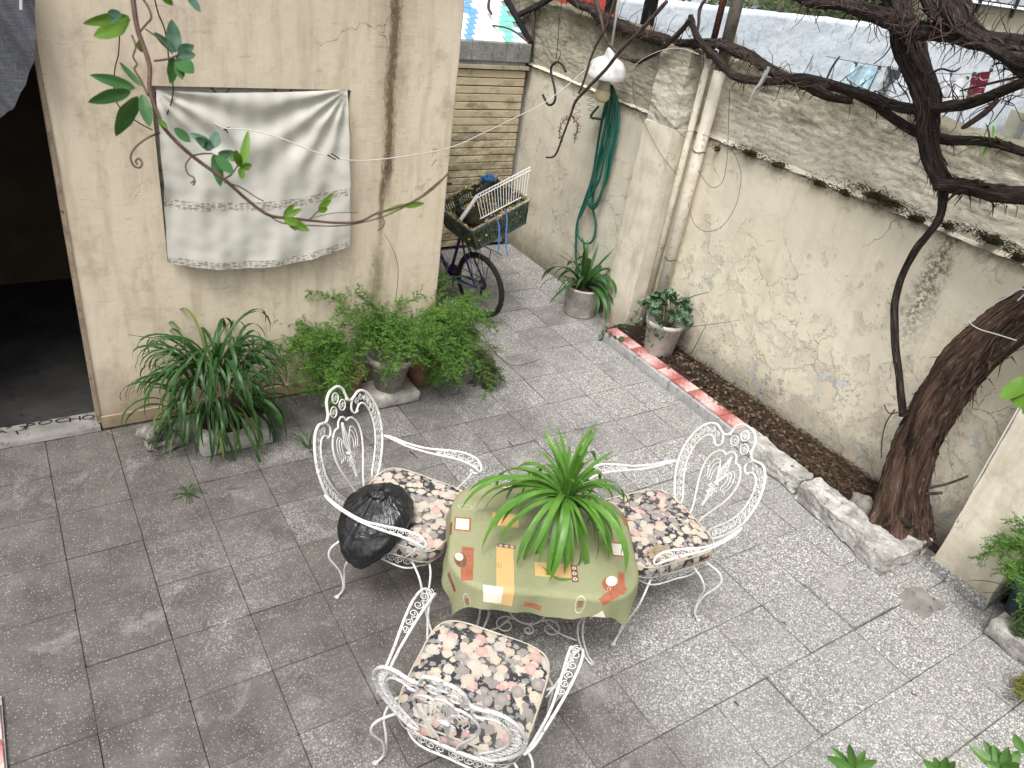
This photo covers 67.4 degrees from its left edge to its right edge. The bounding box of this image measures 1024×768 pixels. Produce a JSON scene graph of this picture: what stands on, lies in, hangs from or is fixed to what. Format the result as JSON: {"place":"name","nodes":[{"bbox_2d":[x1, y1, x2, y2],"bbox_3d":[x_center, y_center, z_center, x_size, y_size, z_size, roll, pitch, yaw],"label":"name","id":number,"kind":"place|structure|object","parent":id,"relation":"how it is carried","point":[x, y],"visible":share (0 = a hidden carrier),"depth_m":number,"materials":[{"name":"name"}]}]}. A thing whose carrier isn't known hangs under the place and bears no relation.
{"place":"outdoors","nodes":[
{"label":"outdoors","id":0,"kind":"place"},
{"bbox_2d":[83,0,449,231],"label":"passion vine","id":1,"kind":"object","parent":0,"point":[112,23],"visible":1,"depth_m":1.28,"materials":[{"name":"green plant"}]},
{"bbox_2d":[0,238,1023,767],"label":"courtyard floor","id":2,"kind":"structure","parent":0,"point":[146,620],"depth_m":4.42,"materials":[{"name":"stone"}]},
{"bbox_2d":[0,696,7,767],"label":"kerb","id":3,"kind":"structure","parent":2,"relation":"on","point":[3,759],"depth_m":3.38,"materials":[{"name":"red concrete"}]},
{"bbox_2d":[135,417,188,455],"bbox_3d":[-2.381,0.349,5.226,0.328,0.194,0.213,-12,37,-31],"label":"rubble","id":4,"kind":"object","parent":2,"relation":"on","point":[145,433],"visible":0.72,"depth_m":5.18,"materials":[{"name":"stone"}]},
{"bbox_2d":[171,444,205,503],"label":"seedling","id":5,"kind":"object","parent":2,"relation":"on","point":[186,491],"visible":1,"depth_m":4.89,"materials":[{"name":"green plant"}]},
{"bbox_2d":[120,307,303,463],"bbox_3d":[-1.997,0.051,5.196,1.057,1.033,1.075,15,32,9],"label":"spider plant","id":6,"kind":"object","parent":2,"relation":"on","point":[238,420],"visible":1,"depth_m":5.04,"materials":[{"name":"green plant"}]},
{"bbox_2d":[132,335,181,339],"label":"twig","id":7,"kind":"object","parent":6,"relation":"on","point":[152,337],"visible":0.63,"depth_m":4.93,"materials":[{"name":"wood"}]},
{"bbox_2d":[0,0,464,448],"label":"house","id":8,"kind":"structure","parent":2,"relation":"on","point":[92,280],"depth_m":5.18,"materials":[{"name":"beige paint"}]},
{"bbox_2d":[0,0,35,117],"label":"curtain","id":9,"kind":"object","parent":8,"relation":"hanging from","point":[17,33],"visible":1,"depth_m":3.94,"materials":[{"name":"grey fabric"}]},
{"bbox_2d":[113,36,152,129],"bbox_3d":[-2.157,-1.702,4.341,0.183,0.530,0.007,-12,37,-31],"label":"loose wire","id":10,"kind":"object","parent":8,"relation":"attached to","point":[114,74],"visible":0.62,"depth_m":4.26,"materials":[{"name":"grey"}]},
{"bbox_2d":[154,0,173,114],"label":"loose wire","id":11,"kind":"object","parent":8,"relation":"hanging from","point":[167,53],"visible":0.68,"depth_m":4.32,"materials":[{"name":"grey"}]},
{"bbox_2d":[152,86,349,258],"bbox_3d":[-1.705,-1.398,5.062,1.272,1.096,0.104,-12,37,-31],"label":"window","id":12,"kind":"structure","parent":8,"relation":"in","point":[163,88],"depth_m":4.68,"materials":[{"name":"grey"}]},
{"bbox_2d":[156,89,350,269],"bbox_3d":[-1.615,-1.306,4.982,1.228,1.189,0.053,-12,37,-31],"label":"hanging cloth","id":13,"kind":"object","parent":8,"relation":"hanging from","point":[211,223],"visible":0.91,"depth_m":4.96,"materials":[{"name":"white fabric"}]},
{"bbox_2d":[384,234,397,300],"bbox_3d":[-0.916,-0.884,5.763,0.136,0.551,0.044,3,32,-10],"label":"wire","id":14,"kind":"object","parent":8,"relation":"attached to","point":[397,266],"visible":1,"depth_m":5.78,"materials":[{"name":"metal"}]},
{"bbox_2d":[214,69,585,160],"bbox_3d":[-0.404,-2.066,5.748,0.661,0.431,3.892,32,38,33],"label":"clothesline","id":15,"kind":"object","parent":8,"relation":"attached to","point":[399,156],"visible":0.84,"depth_m":5.13,"materials":[{"name":"grey"}]},
{"bbox_2d":[224,127,339,159],"bbox_3d":[-1.413,-1.473,4.677,0.759,0.081,0.058,11,31,2],"label":"flex joint","id":16,"kind":"object","parent":15,"relation":"attached to","point":[327,154],"visible":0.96,"depth_m":4.67,"materials":[{"name":"grey metal"}]},
{"bbox_2d":[291,428,328,455],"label":"seedling","id":17,"kind":"object","parent":2,"relation":"on","point":[302,440],"visible":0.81,"depth_m":5.44,"materials":[{"name":"green plant"}]},
{"bbox_2d":[266,314,363,415],"bbox_3d":[-1.438,-0.148,5.726,0.831,0.751,0.664,20,33,17],"label":"asparagus fern","id":18,"kind":"object","parent":2,"relation":"on","point":[329,363],"visible":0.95,"depth_m":5.62,"materials":[{"name":"plant"}]},
{"bbox_2d":[304,282,449,409],"bbox_3d":[-0.958,-0.287,5.874,1.108,0.952,0.963,20,33,18],"label":"asparagus fern","id":19,"kind":"object","parent":2,"relation":"on","point":[390,354],"visible":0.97,"depth_m":5.75,"materials":[{"name":"green plant"}]},
{"bbox_2d":[313,385,482,632],"bbox_3d":[-0.634,0.628,4.306,0.896,1.130,0.818,18,32,14],"label":"garden chair","id":20,"kind":"object","parent":2,"relation":"on","point":[350,453],"visible":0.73,"depth_m":4.21,"materials":[{"name":"white paint"}]},
{"bbox_2d":[369,468,462,562],"bbox_3d":[-0.582,0.719,4.333,0.600,0.103,0.596,18,32,14],"label":"seat cushion","id":21,"kind":"object","parent":20,"relation":"on","point":[433,499],"visible":0.44,"depth_m":4.31,"materials":[{"name":"multicoloured fabric"}]},
{"bbox_2d":[337,482,414,568],"bbox_3d":[-0.729,0.700,4.128,0.453,0.351,0.426,-12,37,-31],"label":"bin bag","id":22,"kind":"object","parent":21,"relation":"on","point":[362,546],"visible":0.89,"depth_m":4.02,"materials":[{"name":"black plastic"}]},
{"bbox_2d":[435,260,476,307],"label":"potted plant","id":23,"kind":"object","parent":2,"relation":"on","point":[452,278],"visible":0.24,"depth_m":6.79,"materials":[{"name":"green plant"}]},
{"bbox_2d":[407,269,505,404],"bbox_3d":[-0.441,-0.303,6.215,1.291,0.986,0.860,-57,70,-57],"label":"asparagus fern","id":24,"kind":"object","parent":2,"relation":"on","point":[456,339],"visible":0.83,"depth_m":6.10,"materials":[{"name":"plant"}]},
{"bbox_2d":[440,182,504,317],"bbox_3d":[-0.644,-1.363,7.610,1.667,1.072,0.589,23,34,22],"label":"bicycle","id":25,"kind":"object","parent":2,"relation":"on","point":[453,270],"visible":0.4,"depth_m":7.37,"materials":[{"name":"metal"}]},
{"bbox_2d":[443,173,529,250],"bbox_3d":[-0.273,-1.591,7.157,0.773,0.614,0.575,-12,37,-31],"label":"crate","id":26,"kind":"object","parent":25,"relation":"on","point":[461,230],"visible":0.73,"depth_m":7.16,"materials":[{"name":"plastic"}]},
{"bbox_2d":[458,174,494,221],"bbox_3d":[-0.342,-1.700,6.967,0.119,0.346,0.502,25,35,24],"label":"mop","id":27,"kind":"object","parent":26,"relation":"in","point":[488,179],"visible":1,"depth_m":6.98,"materials":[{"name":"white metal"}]},
{"bbox_2d":[445,174,529,240],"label":"garden scraps","id":28,"kind":"object","parent":26,"relation":"in","point":[474,221],"visible":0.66,"depth_m":7.14,"materials":[{"name":"brown plant"}]},
{"bbox_2d":[485,217,499,252],"bbox_3d":[-0.154,-1.324,6.768,0.087,0.261,0.227,-22,43,-40],"label":"strap","id":29,"kind":"object","parent":26,"relation":"hanging from","point":[498,234],"visible":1,"depth_m":6.75,"materials":[{"name":"blue fabric"}]},
{"bbox_2d":[475,167,530,218],"bbox_3d":[-0.070,-1.763,7.021,0.727,0.384,0.202,-19,41,-38],"label":"wire shelf","id":30,"kind":"object","parent":26,"relation":"in","point":[506,182],"visible":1,"depth_m":6.97,"materials":[{"name":"white metal"}]},
{"bbox_2d":[504,208,507,255],"bbox_3d":[-0.048,-1.336,6.752,0.031,0.352,0.238,-3,33,-19],"label":"strap","id":31,"kind":"object","parent":26,"relation":"hanging from","point":[506,231],"visible":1,"depth_m":6.75,"materials":[{"name":"blue fabric"}]},
{"bbox_2d":[370,587,584,767],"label":"garden chair","id":32,"kind":"object","parent":2,"relation":"on","point":[443,686],"visible":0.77,"depth_m":3.07,"materials":[{"name":"white paint"}]},
{"bbox_2d":[397,620,549,764],"bbox_3d":[-0.159,1.347,3.420,0.596,0.103,0.600,16,32,11],"label":"seat cushion","id":33,"kind":"object","parent":32,"relation":"on","point":[479,666],"visible":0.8,"depth_m":3.40,"materials":[{"name":"multicoloured fabric"}]},
{"bbox_2d":[441,64,528,247],"bbox_3d":[-0.881,-2.399,8.310,2.160,2.035,0.075,-12,37,-31],"label":"slatted door","id":34,"kind":"structure","parent":2,"relation":"on","point":[488,97],"depth_m":8.42,"materials":[{"name":"brown wood"}]},
{"bbox_2d":[459,0,532,65],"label":"tiled roof","id":35,"kind":"structure","parent":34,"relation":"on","point":[479,20],"depth_m":8.13,"materials":[{"name":"tile"}]},
{"bbox_2d":[459,40,531,78],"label":"parapet","id":36,"kind":"structure","parent":35,"relation":"on","point":[492,51],"depth_m":8.01,"materials":[{"name":"grey concrete"}]},
{"bbox_2d":[482,334,536,365],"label":"twig","id":37,"kind":"object","parent":2,"relation":"on","point":[501,358],"visible":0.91,"depth_m":6.95,"materials":[{"name":"wood"}]},
{"bbox_2d":[476,609,594,665],"bbox_3d":[0.119,1.082,4.241,0.900,0.637,0.730,6,31,-5],"label":"garden table","id":38,"kind":"object","parent":2,"relation":"on","point":[591,662],"visible":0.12,"depth_m":4.21,"materials":[{"name":"metal"}]},
{"bbox_2d":[442,484,638,626],"bbox_3d":[0.138,0.914,4.138,1.016,0.257,0.879,6,31,-5],"label":"tablecloth","id":39,"kind":"object","parent":38,"relation":"on","point":[492,575],"visible":0.65,"depth_m":3.86,"materials":[{"name":"green fabric"}]},
{"bbox_2d":[461,422,631,580],"bbox_3d":[0.276,0.578,3.948,0.947,0.761,0.869,-12,37,-31],"label":"potted plant","id":40,"kind":"object","parent":39,"relation":"on","point":[562,487],"visible":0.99,"depth_m":3.87,"materials":[{"name":"green plant"}]},
{"bbox_2d":[543,567,571,579],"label":"fallen leaf","id":41,"kind":"object","parent":39,"relation":"on","point":[558,578],"visible":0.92,"depth_m":3.82,"materials":[{"name":"green plant"}]},
{"bbox_2d":[540,237,616,321],"bbox_3d":[0.761,-1.085,7.804,0.867,0.790,0.928,5,31,-7],"label":"potted plant","id":42,"kind":"object","parent":2,"relation":"on","point":[585,290],"visible":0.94,"depth_m":7.75,"materials":[{"name":"green plant"}]},
{"bbox_2d":[602,42,710,325],"bbox_3d":[1.336,-1.756,7.218,0.322,2.703,0.393,-12,37,-31],"label":"pilaster","id":43,"kind":"object","parent":2,"relation":"on","point":[676,83],"visible":0.68,"depth_m":7.00,"materials":[{"name":"concrete"}]},
{"bbox_2d":[632,83,676,173],"bbox_3d":[1.268,-2.266,6.817,0.004,0.583,0.844,-12,37,-31],"label":"loose wire","id":44,"kind":"object","parent":43,"relation":"attached to","point":[647,130],"visible":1,"depth_m":6.89,"materials":[{"name":"grey"}]},
{"bbox_2d":[633,89,684,137],"bbox_3d":[1.286,-2.382,6.747,0.004,0.217,0.769,-12,37,-31],"label":"loose wire","id":45,"kind":"object","parent":43,"relation":"attached to","point":[662,115],"visible":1,"depth_m":6.68,"materials":[{"name":"grey"}]},
{"bbox_2d":[680,131,740,231],"bbox_3d":[1.629,-1.743,6.634,0.004,0.756,0.894,-12,37,-31],"label":"loose wire","id":46,"kind":"object","parent":43,"relation":"attached to","point":[739,191],"visible":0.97,"depth_m":6.45,"materials":[{"name":"grey"}]},
{"bbox_2d":[602,328,746,440],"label":"kerb","id":47,"kind":"structure","parent":2,"relation":"on","point":[693,397],"depth_m":6.83,"materials":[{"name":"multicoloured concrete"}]},
{"bbox_2d":[586,422,766,645],"bbox_3d":[0.887,0.773,4.475,0.896,1.130,0.818,-8,35,-26],"label":"garden chair","id":48,"kind":"object","parent":2,"relation":"on","point":[734,532],"visible":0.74,"depth_m":4.43,"materials":[{"name":"white paint"}]},
{"bbox_2d":[605,489,713,577],"bbox_3d":[0.815,0.853,4.487,0.600,0.103,0.596,-8,35,-27],"label":"seat cushion","id":49,"kind":"object","parent":48,"relation":"on","point":[654,517],"visible":0.69,"depth_m":4.44,"materials":[{"name":"multicoloured fabric"}]},
{"bbox_2d":[647,544,669,563],"bbox_3d":[0.807,0.931,4.222,0.143,0.075,0.120,5,31,-6],"label":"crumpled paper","id":50,"kind":"object","parent":49,"relation":"on","point":[654,551],"visible":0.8,"depth_m":4.20,"materials":[{"name":"beige paper"}]},
{"bbox_2d":[608,322,878,499],"bbox_3d":[1.984,0.224,6.558,0.500,0.095,3.300,-12,37,-31],"label":"soil bed","id":51,"kind":"object","parent":2,"relation":"on","point":[636,330],"visible":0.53,"depth_m":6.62,"materials":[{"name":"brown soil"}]},
{"bbox_2d":[598,287,694,357],"bbox_3d":[1.317,-0.619,7.210,0.487,0.706,0.797,-18,40,-37],"label":"potted plant","id":52,"kind":"object","parent":51,"relation":"on","point":[665,328],"visible":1,"depth_m":7.05,"materials":[{"name":"green plant"}]},
{"bbox_2d":[688,323,706,359],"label":"twig","id":53,"kind":"object","parent":51,"relation":"on","point":[697,341],"visible":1,"depth_m":7.03,"materials":[{"name":"brown wood"}]},
{"bbox_2d":[487,0,1023,558],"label":"grape vine","id":54,"kind":"object","parent":51,"relation":"in","point":[969,360],"visible":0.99,"depth_m":4.79,"materials":[{"name":"brown plant"}]},
{"bbox_2d":[542,0,566,105],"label":"hook","id":55,"kind":"object","parent":54,"relation":"hanging from","point":[553,82],"visible":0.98,"depth_m":7.06,"materials":[{"name":"grey metal"}]},
{"bbox_2d":[587,0,625,102],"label":"hanging lamp","id":56,"kind":"object","parent":54,"relation":"hanging from","point":[615,72],"visible":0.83,"depth_m":6.91,"materials":[{"name":"white ceramic"}]},
{"bbox_2d":[630,48,698,70],"bbox_3d":[1.275,-2.719,6.492,0.006,0.298,0.779,-12,37,-31],"label":"loose wire","id":57,"kind":"object","parent":54,"relation":"hanging from","point":[661,50],"visible":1,"depth_m":6.45,"materials":[{"name":"grey metal"}]},
{"bbox_2d":[748,66,769,103],"bbox_3d":[1.836,-2.214,5.701,0.024,0.280,0.098,-12,37,-31],"label":"rag strip","id":58,"kind":"object","parent":54,"relation":"attached to","point":[763,78],"visible":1,"depth_m":5.68,"materials":[{"name":"grey fabric"}]},
{"bbox_2d":[958,123,1018,157],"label":"air plant","id":59,"kind":"object","parent":54,"relation":"on","point":[985,149],"visible":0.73,"depth_m":4.52,"materials":[{"name":"green plant"}]},
{"bbox_2d":[968,288,1023,340],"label":"twine","id":60,"kind":"object","parent":54,"relation":"attached to","point":[1002,299],"visible":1,"depth_m":4.22,"materials":[{"name":"grey fabric"}]},
{"bbox_2d":[849,492,873,515],"bbox_3d":[2.540,0.873,5.507,0.237,0.139,0.113,33,38,33],"label":"stone","id":61,"kind":"object","parent":51,"relation":"on","point":[864,503],"visible":0.58,"depth_m":5.49,"materials":[{"name":"stone"}]},
{"bbox_2d":[503,0,1023,596],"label":"boundary wall","id":62,"kind":"structure","parent":2,"relation":"on","point":[791,270],"depth_m":6.07,"materials":[{"name":"beige paint"}]},
{"bbox_2d":[575,84,619,274],"bbox_3d":[0.805,-1.997,7.730,0.104,1.955,0.434,-12,37,-31],"label":"garden hose","id":63,"kind":"object","parent":62,"relation":"hanging from","point":[613,103],"visible":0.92,"depth_m":7.50,"materials":[{"name":"teal rubber"}]},
{"bbox_2d":[638,0,726,326],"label":"drain pipe","id":64,"kind":"object","parent":62,"relation":"attached to","point":[688,139],"visible":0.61,"depth_m":6.81,"materials":[{"name":"metal"}]},
{"bbox_2d":[645,0,743,333],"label":"drain pipe","id":65,"kind":"object","parent":62,"relation":"attached to","point":[714,91],"visible":0.89,"depth_m":6.61,"materials":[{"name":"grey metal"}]},
{"bbox_2d":[699,90,729,187],"bbox_3d":[1.709,-2.008,6.312,0.004,0.772,0.309,-12,37,-31],"label":"loose wire","id":66,"kind":"object","parent":62,"relation":"attached to","point":[727,150],"visible":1,"depth_m":6.27,"materials":[{"name":"grey"}]},
{"bbox_2d":[710,143,720,151],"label":"wall tuft","id":67,"kind":"object","parent":62,"relation":"on","point":[717,148],"visible":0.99,"depth_m":6.54,"materials":[{"name":"green plant"}]},
{"bbox_2d":[721,142,768,159],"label":"wall tuft","id":68,"kind":"object","parent":62,"relation":"on","point":[750,152],"visible":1,"depth_m":6.24,"materials":[{"name":"plant"}]},
{"bbox_2d":[756,154,790,170],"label":"wall tuft","id":69,"kind":"object","parent":62,"relation":"on","point":[781,165],"visible":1,"depth_m":6.05,"materials":[{"name":"plant"}]},
{"bbox_2d":[802,175,832,188],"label":"wall tuft","id":70,"kind":"object","parent":62,"relation":"on","point":[820,183],"visible":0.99,"depth_m":5.77,"materials":[{"name":"green plant"}]},
{"bbox_2d":[823,183,862,200],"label":"wall tuft","id":71,"kind":"object","parent":62,"relation":"attached to","point":[845,192],"visible":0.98,"depth_m":5.62,"materials":[{"name":"green plant"}]},
{"bbox_2d":[814,174,929,223],"bbox_3d":[2.533,-1.351,5.423,0.186,0.154,0.954,-12,37,-31],"label":"wall tuft","id":72,"kind":"object","parent":62,"relation":"on","point":[885,200],"visible":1,"depth_m":5.34,"materials":[{"name":"plant"}]},
{"bbox_2d":[893,207,924,224],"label":"wall tuft","id":73,"kind":"object","parent":62,"relation":"attached to","point":[916,218],"visible":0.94,"depth_m":5.20,"materials":[{"name":"plant"}]},
{"bbox_2d":[925,215,965,233],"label":"wall tuft","id":74,"kind":"object","parent":62,"relation":"on","point":[947,226],"visible":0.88,"depth_m":5.03,"materials":[{"name":"plant"}]},
{"bbox_2d":[950,220,1023,256],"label":"wall tuft","id":75,"kind":"object","parent":62,"relation":"attached to","point":[991,239],"visible":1,"depth_m":4.80,"materials":[{"name":"plant"}]},
{"bbox_2d":[998,246,1023,263],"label":"wall tuft","id":76,"kind":"object","parent":62,"relation":"on","point":[1019,257],"visible":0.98,"depth_m":4.71,"materials":[{"name":"plant"}]},
{"bbox_2d":[734,427,813,493],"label":"kerb","id":77,"kind":"structure","parent":2,"relation":"on","point":[790,474],"depth_m":5.92,"materials":[{"name":"stone"}]},
{"bbox_2d":[826,744,876,767],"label":"umbrella plant","id":78,"kind":"object","parent":2,"relation":"on","point":[839,759],"visible":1,"depth_m":2.09,"materials":[{"name":"green plant"}]},
{"bbox_2d":[794,477,932,575],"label":"kerb","id":79,"kind":"structure","parent":2,"relation":"on","point":[879,550],"depth_m":5.33,"materials":[{"name":"stone"}]},
{"bbox_2d":[922,756,955,767],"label":"umbrella plant","id":80,"kind":"object","parent":2,"relation":"on","point":[943,763],"visible":1,"depth_m":2.10,"materials":[{"name":"green plant"}]},
{"bbox_2d":[925,409,1023,610],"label":"pilaster","id":81,"kind":"object","parent":2,"relation":"on","point":[997,493],"visible":0.91,"depth_m":4.91,"materials":[{"name":"paint"}]},
{"bbox_2d":[970,407,1018,491],"bbox_3d":[3.034,0.130,4.587,0.013,1.320,0.012,14,31,7],"label":"cable","id":82,"kind":"object","parent":81,"relation":"attached to","point":[996,446],"visible":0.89,"depth_m":4.75,"materials":[{"name":"grey plastic"}]},
{"bbox_2d":[969,734,1023,767],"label":"umbrella plant","id":83,"kind":"object","parent":2,"relation":"on","point":[993,756],"visible":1,"depth_m":2.12,"materials":[{"name":"green plant"}]},
{"bbox_2d":[970,572,1023,626],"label":"plant pot","id":84,"kind":"object","parent":2,"relation":"on","point":[1011,606],"visible":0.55,"depth_m":4.85,"materials":[{"name":"black plastic"}]},
{"bbox_2d":[969,510,1023,608],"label":"asparagus fern","id":85,"kind":"object","parent":84,"relation":"in","point":[1014,543],"visible":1,"depth_m":4.62,"materials":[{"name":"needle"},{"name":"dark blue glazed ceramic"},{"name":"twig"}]},
{"bbox_2d":[983,612,1023,663],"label":"kerb","id":86,"kind":"structure","parent":2,"relation":"on","point":[997,630],"depth_m":4.71,"materials":[{"name":"stone"}]},
{"bbox_2d":[1007,610,1023,700],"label":"asparagus fern","id":87,"kind":"object","parent":2,"relation":"on","point":[1018,626],"visible":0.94,"depth_m":4.64,"materials":[{"name":"green plant"}]},
{"bbox_2d":[825,56,985,74],"bbox_3d":[7.635,-5.739,13.889,6.234,0.227,0.008,-12,37,-31],"label":"clothes line","id":88,"kind":"object","parent":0,"point":[891,67],"visible":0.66,"depth_m":13.03,"materials":[{"name":"grey metal"}]},
{"bbox_2d":[845,62,881,88],"bbox_3d":[5.890,-5.147,12.999,0.879,0.557,0.089,-12,37,-31],"label":"towel","id":89,"kind":"object","parent":88,"relation":"hanging from","point":[857,77],"visible":0.62,"depth_m":13.01,"materials":[{"name":"blue fabric"}]},
{"bbox_2d":[878,66,900,95],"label":"shorts","id":90,"kind":"object","parent":88,"relation":"hanging from","point":[887,76],"visible":0.64,"depth_m":13.36,"materials":[{"name":"grey fabric"}]},
{"bbox_2d":[942,73,969,101],"bbox_3d":[8.333,-5.570,14.531,0.830,0.584,0.089,-12,37,-31],"label":"sheet","id":91,"kind":"object","parent":88,"relation":"hanging from","point":[960,82],"visible":0.6,"depth_m":14.54,"materials":[{"name":"grey fabric"}]},
{"bbox_2d":[966,68,992,96],"bbox_3d":[9.052,-5.789,14.913,0.769,0.654,0.089,-12,37,-31],"label":"maroon cloth","id":92,"kind":"object","parent":88,"relation":"hanging from","point":[983,78],"visible":0.58,"depth_m":14.87,"materials":[{"name":"red fabric"}]},
{"bbox_2d":[1000,375,1023,413],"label":"overhanging leaves","id":93,"kind":"object","parent":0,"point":[1013,391],"visible":1,"depth_m":1.59,"materials":[{"name":"green plant"}]},
{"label":"neighbour ground","id":94,"kind":"structure","parent":0,"visible":0},
{"bbox_2d":[554,0,614,16],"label":"red wall","id":95,"kind":"structure","parent":94,"relation":"on","point":[607,6],"depth_m":10.16,"materials":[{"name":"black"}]},
{"bbox_2d":[640,0,658,27],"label":"dark post","id":96,"kind":"object","parent":94,"relation":"on","point":[652,5],"depth_m":8.28,"materials":[{"name":"black"}]},
{"bbox_2d":[615,0,1023,133],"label":"neighbour wall","id":97,"kind":"structure","parent":94,"relation":"on","point":[801,43],"depth_m":12.84,"materials":[{"name":"white paint"}]},
{"bbox_2d":[1000,110,1023,139],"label":"shed","id":98,"kind":"structure","parent":94,"relation":"on","point":[1014,125],"depth_m":16.37,"materials":[{"name":"grey"}]},
{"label":"ground","id":99,"kind":"structure","parent":0,"visible":0},
{"bbox_2d":[679,0,823,15],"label":"shrub","id":100,"kind":"object","parent":99,"relation":"on","point":[794,8],"visible":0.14,"depth_m":13.35,"materials":[{"name":"green plant"}]},
{"bbox_2d":[676,0,1023,18],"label":"building","id":101,"kind":"structure","parent":99,"relation":"on","point":[1021,2],"depth_m":25.70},
{"bbox_2d":[798,0,929,21],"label":"shrub","id":102,"kind":"object","parent":99,"relation":"on","point":[838,15],"visible":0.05,"depth_m":14.96,"materials":[{"name":"plant"}]},
{"bbox_2d":[912,0,1023,33],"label":"roof terrace","id":103,"kind":"structure","parent":99,"relation":"on","point":[1015,23],"depth_m":23.45,"materials":[{"name":"brick"}]},
{"bbox_2d":[974,0,1023,17],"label":"railing","id":104,"kind":"object","parent":103,"relation":"on","point":[1012,13],"visible":0.95,"depth_m":23.09,"materials":[{"name":"grey metal"}]}
]}

